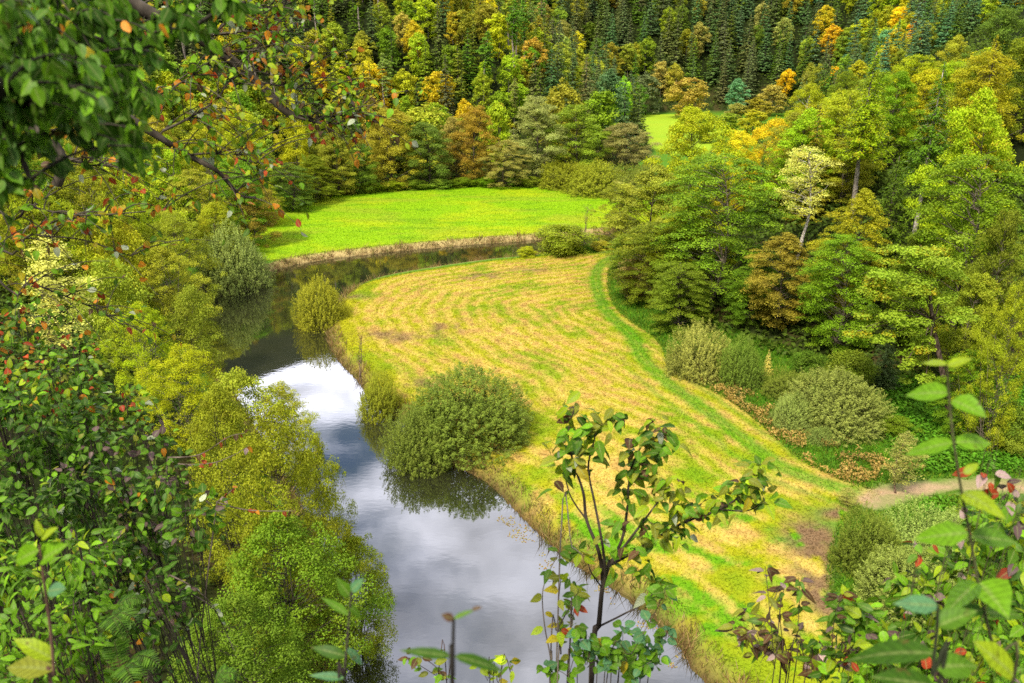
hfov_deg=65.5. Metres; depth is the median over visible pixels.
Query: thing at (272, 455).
alder tree
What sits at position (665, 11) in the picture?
beech tree
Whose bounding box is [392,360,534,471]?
willow bush
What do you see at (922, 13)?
fir tree
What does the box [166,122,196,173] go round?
ash tree
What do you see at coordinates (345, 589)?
tall shoot
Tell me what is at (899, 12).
maple tree
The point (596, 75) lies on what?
spruce tree
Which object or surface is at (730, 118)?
oak tree
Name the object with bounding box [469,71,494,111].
beech tree
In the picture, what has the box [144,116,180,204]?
ash tree
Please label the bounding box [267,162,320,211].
beech tree
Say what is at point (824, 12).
maple tree
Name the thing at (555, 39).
spruce tree
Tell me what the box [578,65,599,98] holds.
beech tree
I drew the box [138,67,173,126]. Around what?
ash tree
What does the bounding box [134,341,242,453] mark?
slope tree
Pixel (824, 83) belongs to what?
spruce tree
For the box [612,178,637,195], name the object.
willow bush
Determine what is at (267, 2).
pine tree
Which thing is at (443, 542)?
river
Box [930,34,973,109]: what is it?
beech tree
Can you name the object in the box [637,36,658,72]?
beech tree
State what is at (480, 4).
spruce tree
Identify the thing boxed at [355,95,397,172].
beech tree
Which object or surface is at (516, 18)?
pine tree
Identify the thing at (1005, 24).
beech tree
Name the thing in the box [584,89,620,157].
beech tree
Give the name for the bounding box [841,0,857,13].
maple tree
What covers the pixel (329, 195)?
bramble bush
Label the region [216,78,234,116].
maple tree
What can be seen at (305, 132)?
ash tree
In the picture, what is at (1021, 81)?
maple tree
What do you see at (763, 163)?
spruce tree
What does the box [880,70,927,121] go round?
maple tree
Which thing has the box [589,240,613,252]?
sallow bush
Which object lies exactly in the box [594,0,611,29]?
spruce tree
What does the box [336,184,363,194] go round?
bramble bush
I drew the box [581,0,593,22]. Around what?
spruce tree
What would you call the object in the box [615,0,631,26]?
spruce tree
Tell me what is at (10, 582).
nettle clump
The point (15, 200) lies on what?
slope tree
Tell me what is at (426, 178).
shade weeds
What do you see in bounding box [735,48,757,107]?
spruce tree
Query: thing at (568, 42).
beech tree
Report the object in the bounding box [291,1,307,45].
spruce tree
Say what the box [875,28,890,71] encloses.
fir tree
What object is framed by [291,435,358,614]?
alder tree
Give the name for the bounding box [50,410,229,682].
viburnum shrub
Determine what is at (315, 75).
maple tree
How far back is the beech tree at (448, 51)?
194.24 m
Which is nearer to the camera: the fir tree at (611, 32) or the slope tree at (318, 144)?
the slope tree at (318, 144)
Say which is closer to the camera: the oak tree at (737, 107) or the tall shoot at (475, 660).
the tall shoot at (475, 660)
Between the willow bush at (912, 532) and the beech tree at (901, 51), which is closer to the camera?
the willow bush at (912, 532)
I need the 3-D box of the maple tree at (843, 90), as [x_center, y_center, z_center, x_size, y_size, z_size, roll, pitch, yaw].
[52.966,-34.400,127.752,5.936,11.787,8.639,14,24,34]
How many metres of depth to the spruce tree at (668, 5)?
381.90 m
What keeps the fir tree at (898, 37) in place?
on the hillside ground at (698, 660)
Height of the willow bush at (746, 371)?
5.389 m
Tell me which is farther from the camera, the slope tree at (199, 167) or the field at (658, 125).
the field at (658, 125)
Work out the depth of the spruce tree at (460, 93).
186.56 m
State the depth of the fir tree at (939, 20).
249.19 m
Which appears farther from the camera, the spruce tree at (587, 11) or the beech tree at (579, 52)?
the spruce tree at (587, 11)
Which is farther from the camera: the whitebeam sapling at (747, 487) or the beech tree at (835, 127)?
the beech tree at (835, 127)
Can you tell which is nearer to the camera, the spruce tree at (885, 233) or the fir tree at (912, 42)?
the spruce tree at (885, 233)
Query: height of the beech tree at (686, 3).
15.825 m
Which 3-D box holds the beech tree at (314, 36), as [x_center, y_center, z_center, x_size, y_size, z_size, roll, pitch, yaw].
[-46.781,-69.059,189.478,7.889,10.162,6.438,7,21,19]
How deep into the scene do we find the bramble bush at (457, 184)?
157.09 m
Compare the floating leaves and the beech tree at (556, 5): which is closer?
the floating leaves
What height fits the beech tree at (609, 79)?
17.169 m
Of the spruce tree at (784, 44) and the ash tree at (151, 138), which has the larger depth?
the spruce tree at (784, 44)
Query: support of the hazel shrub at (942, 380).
on the hillside ground at (698, 660)
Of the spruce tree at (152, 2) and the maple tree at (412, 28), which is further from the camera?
the maple tree at (412, 28)
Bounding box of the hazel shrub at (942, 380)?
[924,349,1008,436]
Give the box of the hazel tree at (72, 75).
[0,0,260,225]
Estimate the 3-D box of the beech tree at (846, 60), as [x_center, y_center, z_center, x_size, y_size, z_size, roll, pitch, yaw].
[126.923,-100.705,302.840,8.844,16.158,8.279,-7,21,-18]
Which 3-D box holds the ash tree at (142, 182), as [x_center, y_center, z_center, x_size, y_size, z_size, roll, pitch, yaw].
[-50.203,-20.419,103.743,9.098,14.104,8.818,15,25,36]
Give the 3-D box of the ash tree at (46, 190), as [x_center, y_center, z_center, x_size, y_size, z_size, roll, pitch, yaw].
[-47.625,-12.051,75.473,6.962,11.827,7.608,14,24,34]
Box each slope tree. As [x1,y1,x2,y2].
[0,187,99,312]
[18,232,101,364]
[36,159,142,303]
[64,256,160,373]
[71,210,168,333]
[94,158,195,289]
[97,301,184,409]
[126,240,222,342]
[130,210,226,312]
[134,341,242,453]
[139,134,199,258]
[152,168,222,260]
[165,284,227,376]
[180,122,254,226]
[191,200,253,277]
[196,366,300,477]
[203,156,266,244]
[205,103,278,204]
[227,182,282,247]
[248,378,320,481]
[272,88,315,189]
[299,114,366,189]
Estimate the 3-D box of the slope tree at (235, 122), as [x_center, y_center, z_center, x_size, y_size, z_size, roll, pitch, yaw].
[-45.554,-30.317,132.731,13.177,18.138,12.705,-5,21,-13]
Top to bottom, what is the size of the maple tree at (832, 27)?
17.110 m
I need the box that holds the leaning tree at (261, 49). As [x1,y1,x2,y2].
[0,0,427,350]
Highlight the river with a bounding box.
[181,234,704,682]
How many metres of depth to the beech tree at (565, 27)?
361.83 m
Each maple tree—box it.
[183,57,209,94]
[214,23,238,67]
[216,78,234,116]
[287,36,309,69]
[292,70,310,99]
[308,58,330,102]
[330,61,357,96]
[355,57,385,101]
[363,63,393,108]
[389,68,418,110]
[391,0,413,28]
[399,20,424,58]
[404,32,433,77]
[412,0,440,41]
[418,71,456,115]
[435,0,454,12]
[454,98,474,131]
[463,0,477,14]
[477,60,492,85]
[479,102,516,145]
[481,0,497,10]
[483,12,511,60]
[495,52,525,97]
[511,83,529,121]
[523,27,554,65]
[569,31,585,50]
[752,111,843,214]
[761,107,855,216]
[765,109,825,192]
[775,68,796,100]
[812,5,835,40]
[814,88,887,203]
[815,94,849,182]
[817,24,843,58]
[829,66,838,76]
[838,78,893,144]
[839,89,853,133]
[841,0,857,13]
[842,60,869,90]
[842,233,981,424]
[849,18,872,50]
[856,70,925,168]
[859,26,878,54]
[865,8,882,29]
[867,0,887,15]
[870,26,892,60]
[873,70,890,87]
[875,5,898,38]
[877,0,902,20]
[877,44,898,70]
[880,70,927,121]
[881,28,907,55]
[886,6,909,28]
[887,68,953,143]
[892,19,907,42]
[895,12,921,31]
[897,0,911,18]
[897,38,910,55]
[906,22,920,38]
[924,50,1023,158]
[931,59,973,136]
[931,60,961,134]
[936,0,961,25]
[942,52,1004,140]
[975,0,1000,22]
[993,37,1023,142]
[997,40,1023,103]
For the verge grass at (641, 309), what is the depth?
54.51 m
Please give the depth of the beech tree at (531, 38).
228.71 m
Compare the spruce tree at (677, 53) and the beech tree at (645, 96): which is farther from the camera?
the spruce tree at (677, 53)
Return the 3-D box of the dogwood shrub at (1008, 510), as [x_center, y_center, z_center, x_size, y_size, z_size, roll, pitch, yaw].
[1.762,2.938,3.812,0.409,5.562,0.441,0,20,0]
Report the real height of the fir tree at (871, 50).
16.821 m
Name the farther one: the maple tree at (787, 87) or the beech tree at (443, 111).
the maple tree at (787, 87)
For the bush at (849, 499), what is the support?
on the hillside ground at (698, 660)
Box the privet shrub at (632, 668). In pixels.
[536,583,677,682]
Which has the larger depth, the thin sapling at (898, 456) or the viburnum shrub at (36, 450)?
the thin sapling at (898, 456)
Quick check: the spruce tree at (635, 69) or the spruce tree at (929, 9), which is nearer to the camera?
the spruce tree at (929, 9)
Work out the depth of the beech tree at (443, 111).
176.38 m
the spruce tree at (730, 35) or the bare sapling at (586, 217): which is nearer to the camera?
the bare sapling at (586, 217)
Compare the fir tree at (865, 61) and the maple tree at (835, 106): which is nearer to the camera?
the maple tree at (835, 106)
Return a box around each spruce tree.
[149,0,169,50]
[167,40,184,82]
[187,42,199,96]
[210,0,222,22]
[218,25,240,90]
[220,38,237,93]
[281,2,303,64]
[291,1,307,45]
[291,61,309,135]
[296,0,314,12]
[313,0,332,26]
[321,0,334,34]
[324,5,342,57]
[328,58,344,125]
[330,0,349,14]
[344,93,359,146]
[345,0,363,51]
[347,1,362,16]
[348,84,363,143]
[359,62,370,103]
[361,64,382,143]
[363,0,380,48]
[380,23,405,95]
[394,104,406,164]
[411,85,421,140]
[417,36,435,95]
[423,0,437,34]
[429,1,446,68]
[429,40,442,94]
[435,0,450,29]
[437,55,455,131]
[448,40,468,98]
[454,69,468,117]
[459,29,480,90]
[467,20,479,71]
[468,0,479,33]
[474,0,485,31]
[475,0,484,35]
[525,52,542,117]
[525,68,552,143]
[530,23,545,76]
[536,0,548,34]
[539,17,551,78]
[540,4,550,33]
[542,45,561,105]
[545,16,558,74]
[545,37,568,105]
[554,48,570,88]
[557,22,568,79]
[565,55,580,106]
[567,35,577,88]
[568,0,586,46]
[569,21,577,51]
[569,21,578,47]
[571,2,584,34]
[578,55,596,119]
[579,73,589,102]
[580,0,592,40]
[580,74,600,141]
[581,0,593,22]
[591,16,604,58]
[591,70,598,111]
[592,36,600,68]
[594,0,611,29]
[595,57,603,88]
[599,0,611,17]
[600,0,610,39]
[601,42,610,87]
[603,58,609,106]
[614,0,628,32]
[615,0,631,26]
[615,2,630,46]
[624,17,634,57]
[625,79,633,124]
[626,79,645,139]
[628,0,642,22]
[629,83,649,146]
[632,55,639,77]
[635,0,646,14]
[635,7,650,47]
[650,33,666,84]
[654,0,669,20]
[659,8,675,54]
[660,0,675,35]
[667,12,685,69]
[672,0,688,47]
[676,0,685,21]
[682,25,697,71]
[684,36,702,86]
[702,0,716,22]
[703,38,721,84]
[706,27,720,69]
[712,0,730,42]
[713,56,729,102]
[714,16,732,74]
[716,39,738,96]
[716,40,735,85]
[721,8,738,54]
[725,0,740,8]
[730,0,747,9]
[730,1,739,31]
[734,14,759,72]
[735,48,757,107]
[742,12,753,52]
[743,38,758,91]
[743,42,758,83]
[745,147,770,225]
[765,0,775,27]
[766,0,781,38]
[766,0,783,20]
[767,30,783,78]
[768,42,785,90]
[773,26,791,66]
[780,0,796,19]
[781,106,830,225]
[791,32,810,90]
[793,0,811,23]
[797,21,813,61]
[814,35,832,81]
[814,42,830,87]
[818,63,829,100]
[820,0,835,32]
[820,6,841,52]
[822,40,834,78]
[822,57,836,108]
[826,45,895,215]
[827,0,842,37]
[839,155,912,290]
[846,32,857,65]
[860,13,873,60]
[860,17,879,59]
[860,46,874,78]
[867,325,902,396]
[874,70,903,158]
[885,61,956,240]
[910,122,967,255]
[920,1,934,28]
[938,0,950,41]
[938,0,959,36]
[946,0,963,42]
[958,0,967,29]
[963,0,977,33]
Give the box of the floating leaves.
[497,515,677,667]
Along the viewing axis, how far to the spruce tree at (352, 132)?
172.86 m
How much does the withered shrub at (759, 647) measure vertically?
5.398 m
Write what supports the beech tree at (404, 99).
on the hillside ground at (698, 660)
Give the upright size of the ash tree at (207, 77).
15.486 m
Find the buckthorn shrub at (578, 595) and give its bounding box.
[530,492,595,682]
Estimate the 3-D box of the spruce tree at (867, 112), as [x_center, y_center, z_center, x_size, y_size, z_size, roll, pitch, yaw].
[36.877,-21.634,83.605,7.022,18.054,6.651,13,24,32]
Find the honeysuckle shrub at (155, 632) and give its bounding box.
[83,555,202,682]
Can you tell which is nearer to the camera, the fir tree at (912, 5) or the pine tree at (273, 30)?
the pine tree at (273, 30)
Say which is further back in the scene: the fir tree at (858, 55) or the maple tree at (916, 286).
the fir tree at (858, 55)
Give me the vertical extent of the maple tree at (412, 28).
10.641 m
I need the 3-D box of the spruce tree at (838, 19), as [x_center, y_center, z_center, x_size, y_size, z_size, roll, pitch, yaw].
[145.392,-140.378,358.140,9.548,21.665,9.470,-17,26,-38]
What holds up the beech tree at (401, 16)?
on the hillside ground at (698, 660)
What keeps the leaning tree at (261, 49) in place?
on the hillside ground at (698, 660)
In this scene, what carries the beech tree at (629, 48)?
on the hillside ground at (698, 660)
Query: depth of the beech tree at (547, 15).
366.16 m
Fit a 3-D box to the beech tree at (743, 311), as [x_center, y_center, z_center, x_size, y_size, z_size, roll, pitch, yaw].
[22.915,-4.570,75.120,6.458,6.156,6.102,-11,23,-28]
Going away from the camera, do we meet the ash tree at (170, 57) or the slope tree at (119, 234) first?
the slope tree at (119, 234)
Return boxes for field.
[340,253,856,682]
[637,114,721,154]
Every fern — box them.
[97,592,145,682]
[100,638,161,682]
[215,663,243,682]
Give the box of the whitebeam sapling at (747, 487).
[537,390,792,682]
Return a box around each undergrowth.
[0,80,1023,682]
[118,0,1023,216]
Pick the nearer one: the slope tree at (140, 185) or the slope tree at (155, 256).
the slope tree at (155, 256)
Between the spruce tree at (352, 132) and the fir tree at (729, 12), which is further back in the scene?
the fir tree at (729, 12)
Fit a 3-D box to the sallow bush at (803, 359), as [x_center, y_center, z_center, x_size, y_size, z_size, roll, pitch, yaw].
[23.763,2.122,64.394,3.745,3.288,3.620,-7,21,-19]
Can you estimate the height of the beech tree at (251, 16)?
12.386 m
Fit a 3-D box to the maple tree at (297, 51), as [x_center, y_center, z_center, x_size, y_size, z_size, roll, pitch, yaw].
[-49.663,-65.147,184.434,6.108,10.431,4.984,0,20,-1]
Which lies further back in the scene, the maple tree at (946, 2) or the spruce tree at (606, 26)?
the spruce tree at (606, 26)
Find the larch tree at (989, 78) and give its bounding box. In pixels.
[938,34,1015,180]
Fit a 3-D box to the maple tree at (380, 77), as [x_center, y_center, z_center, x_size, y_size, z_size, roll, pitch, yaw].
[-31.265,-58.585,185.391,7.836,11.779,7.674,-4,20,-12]
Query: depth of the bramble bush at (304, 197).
143.25 m
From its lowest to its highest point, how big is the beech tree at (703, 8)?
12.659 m
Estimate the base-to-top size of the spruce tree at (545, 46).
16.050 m
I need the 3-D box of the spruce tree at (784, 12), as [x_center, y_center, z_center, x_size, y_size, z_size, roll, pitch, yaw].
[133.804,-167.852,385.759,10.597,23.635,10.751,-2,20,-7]
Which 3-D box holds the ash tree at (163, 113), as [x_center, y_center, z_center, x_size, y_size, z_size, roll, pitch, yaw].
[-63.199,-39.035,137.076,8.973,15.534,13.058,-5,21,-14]
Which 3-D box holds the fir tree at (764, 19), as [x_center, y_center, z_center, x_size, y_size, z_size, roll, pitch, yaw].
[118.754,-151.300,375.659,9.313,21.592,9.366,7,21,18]
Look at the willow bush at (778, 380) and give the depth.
61.68 m
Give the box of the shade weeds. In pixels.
[244,170,673,201]
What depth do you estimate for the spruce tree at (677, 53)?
364.94 m
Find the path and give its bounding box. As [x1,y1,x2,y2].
[851,476,1023,510]
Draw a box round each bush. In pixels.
[190,211,276,297]
[290,270,353,333]
[295,190,320,200]
[316,187,338,196]
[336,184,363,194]
[354,364,403,424]
[360,182,384,193]
[377,401,452,480]
[380,180,407,191]
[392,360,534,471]
[403,179,431,190]
[428,178,452,189]
[452,177,476,188]
[470,176,498,187]
[497,175,521,187]
[517,246,537,257]
[519,176,544,187]
[534,223,597,257]
[537,159,595,191]
[560,157,626,198]
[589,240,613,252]
[595,161,658,200]
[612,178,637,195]
[613,254,660,299]
[661,317,739,385]
[715,332,768,392]
[759,365,807,403]
[766,390,817,435]
[777,349,831,385]
[777,365,897,449]
[804,426,837,446]
[822,349,881,396]
[825,499,904,583]
[836,487,859,505]
[853,540,956,627]
[863,490,977,594]
[870,414,923,437]
[946,498,1015,536]
[974,399,1023,456]
[991,426,1023,457]
[1008,498,1023,516]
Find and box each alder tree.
[167,587,317,682]
[177,380,285,583]
[184,509,396,682]
[202,401,370,678]
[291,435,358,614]
[310,533,398,667]
[589,183,639,247]
[604,164,689,260]
[641,104,747,240]
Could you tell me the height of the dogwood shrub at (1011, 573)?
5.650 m
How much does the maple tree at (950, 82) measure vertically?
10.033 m
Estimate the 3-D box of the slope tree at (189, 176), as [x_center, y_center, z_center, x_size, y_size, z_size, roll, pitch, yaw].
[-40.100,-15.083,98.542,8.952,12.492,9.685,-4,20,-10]
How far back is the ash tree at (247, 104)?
154.97 m
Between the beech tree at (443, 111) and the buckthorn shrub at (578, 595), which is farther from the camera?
the beech tree at (443, 111)
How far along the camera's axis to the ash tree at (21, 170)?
73.09 m
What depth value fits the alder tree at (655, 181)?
91.13 m
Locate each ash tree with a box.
[0,137,78,279]
[0,164,53,260]
[0,191,73,297]
[30,138,100,222]
[30,146,99,240]
[31,124,93,209]
[84,155,143,235]
[99,140,157,232]
[137,115,176,174]
[138,56,176,123]
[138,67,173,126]
[141,74,169,122]
[143,133,181,202]
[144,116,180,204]
[149,52,179,119]
[154,48,184,111]
[155,71,194,128]
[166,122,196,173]
[171,106,218,162]
[179,53,222,102]
[181,100,215,144]
[187,76,222,106]
[195,79,220,111]
[204,100,224,149]
[210,97,251,158]
[218,91,260,141]
[244,79,272,147]
[244,110,275,169]
[296,120,322,152]
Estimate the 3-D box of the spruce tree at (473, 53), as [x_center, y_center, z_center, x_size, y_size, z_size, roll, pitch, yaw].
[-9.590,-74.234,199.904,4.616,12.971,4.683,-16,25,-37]
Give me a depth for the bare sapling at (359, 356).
64.62 m
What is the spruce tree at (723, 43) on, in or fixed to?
on the hillside ground at (698, 660)
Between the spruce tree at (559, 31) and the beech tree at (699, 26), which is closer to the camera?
the spruce tree at (559, 31)
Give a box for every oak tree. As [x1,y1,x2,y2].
[312,139,363,193]
[339,143,379,193]
[358,107,426,188]
[389,122,455,183]
[434,116,472,179]
[446,105,504,183]
[503,94,569,181]
[544,103,617,174]
[583,122,661,173]
[663,77,709,115]
[695,113,719,142]
[715,113,746,135]
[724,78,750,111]
[724,103,747,124]
[736,109,769,140]
[738,97,773,124]
[757,84,788,114]
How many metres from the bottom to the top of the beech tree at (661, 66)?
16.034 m
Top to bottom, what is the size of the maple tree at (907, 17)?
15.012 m
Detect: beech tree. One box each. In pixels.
[231,0,259,41]
[233,85,268,128]
[235,17,265,66]
[253,79,277,127]
[253,182,286,224]
[258,0,276,16]
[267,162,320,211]
[285,154,343,201]
[302,29,326,63]
[318,21,351,68]
[344,39,373,77]
[352,30,376,65]
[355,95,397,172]
[369,2,392,32]
[373,0,386,8]
[374,25,400,66]
[391,11,410,47]
[392,101,456,176]
[398,0,419,31]
[399,94,414,125]
[417,102,451,149]
[440,45,465,83]
[444,12,460,43]
[447,10,473,46]
[452,0,467,11]
[453,118,469,149]
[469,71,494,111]
[470,1,501,47]
[477,139,533,187]
[478,100,512,167]
[479,7,494,37]
[486,91,516,135]
[510,20,534,54]
[513,58,532,87]
[520,27,550,52]
[520,37,548,78]
[523,47,546,81]
[534,1,551,29]
[539,77,585,168]
[547,42,574,80]
[548,6,571,36]
[548,33,570,56]
[549,0,565,16]
[555,19,574,40]
[568,66,584,97]
[569,0,587,23]
[576,47,590,63]
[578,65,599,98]
[579,54,605,83]
[581,21,596,47]
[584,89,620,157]
[590,37,602,64]
[595,68,629,135]
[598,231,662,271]
[599,42,625,65]
[603,53,621,73]
[603,221,705,308]
[608,0,621,8]
[612,76,633,124]
[616,43,641,77]
[626,43,643,69]
[632,71,662,114]
[634,82,648,112]
[634,201,739,291]
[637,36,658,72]
[644,260,719,337]
[648,61,673,96]
[648,153,801,313]
[651,0,662,12]
[658,6,676,41]
[664,66,686,101]
[667,63,682,86]
[674,0,687,7]
[674,4,690,30]
[678,29,698,56]
[687,21,712,57]
[693,0,707,19]
[698,129,761,214]
[720,261,792,324]
[730,117,788,210]
[739,232,818,330]
[750,25,764,49]
[754,1,770,32]
[771,17,794,45]
[773,81,825,141]
[782,0,802,20]
[792,82,815,109]
[795,233,897,357]
[796,35,818,73]
[798,62,817,84]
[798,71,812,89]
[804,63,825,84]
[805,187,894,322]
[815,135,879,205]
[818,78,835,96]
[818,105,855,186]
[823,71,860,127]
[831,35,851,66]
[834,54,853,82]
[840,27,853,52]
[852,34,877,60]
[876,28,898,56]
[880,53,942,143]
[882,151,1023,365]
[888,229,954,347]
[889,48,907,69]
[899,85,1023,286]
[909,20,938,51]
[918,271,1017,406]
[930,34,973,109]
[931,0,953,26]
[947,207,1023,391]
[950,280,1023,451]
[955,3,1023,104]
[962,0,979,22]
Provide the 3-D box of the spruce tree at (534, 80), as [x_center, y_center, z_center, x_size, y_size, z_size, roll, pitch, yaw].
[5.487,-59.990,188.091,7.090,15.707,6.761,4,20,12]
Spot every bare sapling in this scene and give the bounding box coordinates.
[352,334,371,383]
[583,204,592,235]
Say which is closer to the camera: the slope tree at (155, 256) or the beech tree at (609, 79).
the slope tree at (155, 256)
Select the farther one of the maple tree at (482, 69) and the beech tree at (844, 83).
the maple tree at (482, 69)
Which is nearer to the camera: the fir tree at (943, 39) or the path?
the path
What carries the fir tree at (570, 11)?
on the hillside ground at (698, 660)
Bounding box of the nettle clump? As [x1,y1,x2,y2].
[0,521,129,682]
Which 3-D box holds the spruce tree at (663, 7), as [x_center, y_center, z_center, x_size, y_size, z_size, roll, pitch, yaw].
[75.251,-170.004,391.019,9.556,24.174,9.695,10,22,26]
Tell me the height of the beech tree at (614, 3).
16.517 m
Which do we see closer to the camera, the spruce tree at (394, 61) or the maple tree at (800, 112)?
the maple tree at (800, 112)
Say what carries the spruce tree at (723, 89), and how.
on the hillside ground at (698, 660)
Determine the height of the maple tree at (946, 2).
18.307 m
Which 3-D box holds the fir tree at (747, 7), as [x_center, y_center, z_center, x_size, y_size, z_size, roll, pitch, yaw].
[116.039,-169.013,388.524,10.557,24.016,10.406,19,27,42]
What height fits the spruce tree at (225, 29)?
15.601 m
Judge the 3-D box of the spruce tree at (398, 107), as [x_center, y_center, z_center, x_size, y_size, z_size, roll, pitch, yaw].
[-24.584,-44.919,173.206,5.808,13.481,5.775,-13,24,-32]
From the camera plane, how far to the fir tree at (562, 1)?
374.88 m
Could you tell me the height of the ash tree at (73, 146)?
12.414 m
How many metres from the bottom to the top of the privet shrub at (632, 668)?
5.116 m
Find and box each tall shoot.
[7,519,67,682]
[309,578,363,682]
[399,606,503,682]
[848,595,1013,682]
[905,357,1021,682]
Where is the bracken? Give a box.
[691,364,923,483]
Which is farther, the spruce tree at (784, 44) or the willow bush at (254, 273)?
the spruce tree at (784, 44)
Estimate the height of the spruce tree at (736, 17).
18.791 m
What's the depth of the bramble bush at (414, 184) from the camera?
154.21 m
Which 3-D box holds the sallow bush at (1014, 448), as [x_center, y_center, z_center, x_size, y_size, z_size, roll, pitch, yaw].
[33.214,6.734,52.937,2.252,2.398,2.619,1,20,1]
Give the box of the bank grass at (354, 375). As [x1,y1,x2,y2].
[166,225,771,682]
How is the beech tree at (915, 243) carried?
on the hillside ground at (698, 660)
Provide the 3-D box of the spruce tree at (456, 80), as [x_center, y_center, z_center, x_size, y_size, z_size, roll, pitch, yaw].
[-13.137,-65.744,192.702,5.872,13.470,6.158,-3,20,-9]
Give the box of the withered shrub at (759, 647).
[715,564,865,682]
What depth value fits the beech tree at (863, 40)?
327.17 m
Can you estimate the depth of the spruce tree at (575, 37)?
348.73 m
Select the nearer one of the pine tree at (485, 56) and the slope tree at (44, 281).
the slope tree at (44, 281)
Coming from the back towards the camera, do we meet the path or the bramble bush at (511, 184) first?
the bramble bush at (511, 184)
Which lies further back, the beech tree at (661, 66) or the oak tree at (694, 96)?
the beech tree at (661, 66)
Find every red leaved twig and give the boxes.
[147,574,235,681]
[152,429,252,682]
[196,486,290,679]
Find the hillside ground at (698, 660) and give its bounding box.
[0,0,1023,682]
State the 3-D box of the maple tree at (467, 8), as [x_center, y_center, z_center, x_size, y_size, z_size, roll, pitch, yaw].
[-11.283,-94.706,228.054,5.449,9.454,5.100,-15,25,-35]
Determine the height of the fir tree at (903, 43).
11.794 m
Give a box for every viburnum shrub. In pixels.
[0,291,158,682]
[0,382,135,682]
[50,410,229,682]
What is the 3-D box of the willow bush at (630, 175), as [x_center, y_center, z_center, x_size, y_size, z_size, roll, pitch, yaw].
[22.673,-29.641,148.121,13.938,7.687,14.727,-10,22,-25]
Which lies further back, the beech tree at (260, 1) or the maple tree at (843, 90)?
the beech tree at (260, 1)
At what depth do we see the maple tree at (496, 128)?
179.47 m
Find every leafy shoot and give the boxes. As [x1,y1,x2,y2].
[398,639,455,682]
[469,654,520,682]
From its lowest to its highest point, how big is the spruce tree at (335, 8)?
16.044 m
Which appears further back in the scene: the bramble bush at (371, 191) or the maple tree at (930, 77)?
the bramble bush at (371, 191)
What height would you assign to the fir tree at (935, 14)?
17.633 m
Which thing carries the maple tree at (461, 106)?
on the hillside ground at (698, 660)
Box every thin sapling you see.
[764,349,773,375]
[881,430,929,493]
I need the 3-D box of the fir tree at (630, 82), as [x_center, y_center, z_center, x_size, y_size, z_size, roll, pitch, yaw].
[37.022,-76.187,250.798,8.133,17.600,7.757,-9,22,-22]
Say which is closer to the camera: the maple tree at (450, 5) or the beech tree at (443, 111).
the beech tree at (443, 111)
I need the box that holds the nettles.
[868,372,1023,513]
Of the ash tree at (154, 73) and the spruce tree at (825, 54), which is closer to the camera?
the ash tree at (154, 73)
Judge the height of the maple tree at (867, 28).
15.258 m
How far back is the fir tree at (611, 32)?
369.17 m
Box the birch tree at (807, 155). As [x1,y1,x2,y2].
[772,145,844,258]
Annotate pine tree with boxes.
[193,0,208,24]
[200,24,211,80]
[244,14,255,74]
[259,12,272,83]
[264,0,271,32]
[266,0,284,78]
[270,45,280,110]
[307,83,316,143]
[310,0,321,41]
[355,0,360,29]
[377,53,391,104]
[474,31,497,102]
[491,0,503,15]
[500,0,515,51]
[505,0,524,66]
[508,6,522,58]
[509,78,518,133]
[519,0,531,29]
[519,0,532,56]
[526,2,539,32]
[533,14,545,57]
[534,0,546,24]
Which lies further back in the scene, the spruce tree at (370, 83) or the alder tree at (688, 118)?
the spruce tree at (370, 83)
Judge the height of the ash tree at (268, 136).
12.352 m
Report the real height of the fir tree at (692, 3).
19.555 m
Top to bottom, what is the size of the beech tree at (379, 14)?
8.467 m
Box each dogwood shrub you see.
[807,490,1023,682]
[895,428,1023,682]
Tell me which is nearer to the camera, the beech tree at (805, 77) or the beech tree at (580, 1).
the beech tree at (805, 77)
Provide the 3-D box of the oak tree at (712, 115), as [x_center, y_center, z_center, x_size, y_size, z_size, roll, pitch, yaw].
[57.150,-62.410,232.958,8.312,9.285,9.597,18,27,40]
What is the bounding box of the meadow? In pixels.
[212,183,677,259]
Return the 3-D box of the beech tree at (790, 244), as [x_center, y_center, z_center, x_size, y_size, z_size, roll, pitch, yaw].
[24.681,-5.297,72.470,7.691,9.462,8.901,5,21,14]
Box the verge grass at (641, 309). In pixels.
[550,241,1023,682]
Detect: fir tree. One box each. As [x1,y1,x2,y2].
[552,0,568,29]
[567,0,581,17]
[587,0,599,16]
[590,67,596,103]
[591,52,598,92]
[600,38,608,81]
[604,9,618,52]
[606,19,618,52]
[610,76,634,151]
[612,56,618,101]
[627,70,640,125]
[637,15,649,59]
[640,0,660,34]
[684,59,697,99]
[689,0,701,13]
[689,0,703,31]
[701,0,716,51]
[710,0,728,31]
[727,0,738,24]
[733,1,745,48]
[738,0,757,19]
[754,18,773,71]
[756,0,771,43]
[780,31,796,79]
[781,1,794,34]
[793,78,804,104]
[796,0,812,53]
[801,24,822,75]
[807,0,823,32]
[842,8,864,70]
[845,0,860,40]
[848,38,859,74]
[849,44,865,85]
[855,0,872,27]
[860,53,868,78]
[864,35,874,77]
[864,44,877,78]
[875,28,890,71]
[875,39,891,72]
[886,17,901,71]
[894,33,906,67]
[898,0,918,29]
[904,28,915,63]
[905,0,923,55]
[905,26,918,57]
[907,0,917,12]
[907,9,928,63]
[913,0,931,34]
[918,9,932,54]
[931,0,936,33]
[933,0,947,47]
[934,1,957,47]
[944,0,967,38]
[948,0,959,37]
[956,0,981,35]
[973,0,985,27]
[995,0,1012,15]
[1008,0,1021,9]

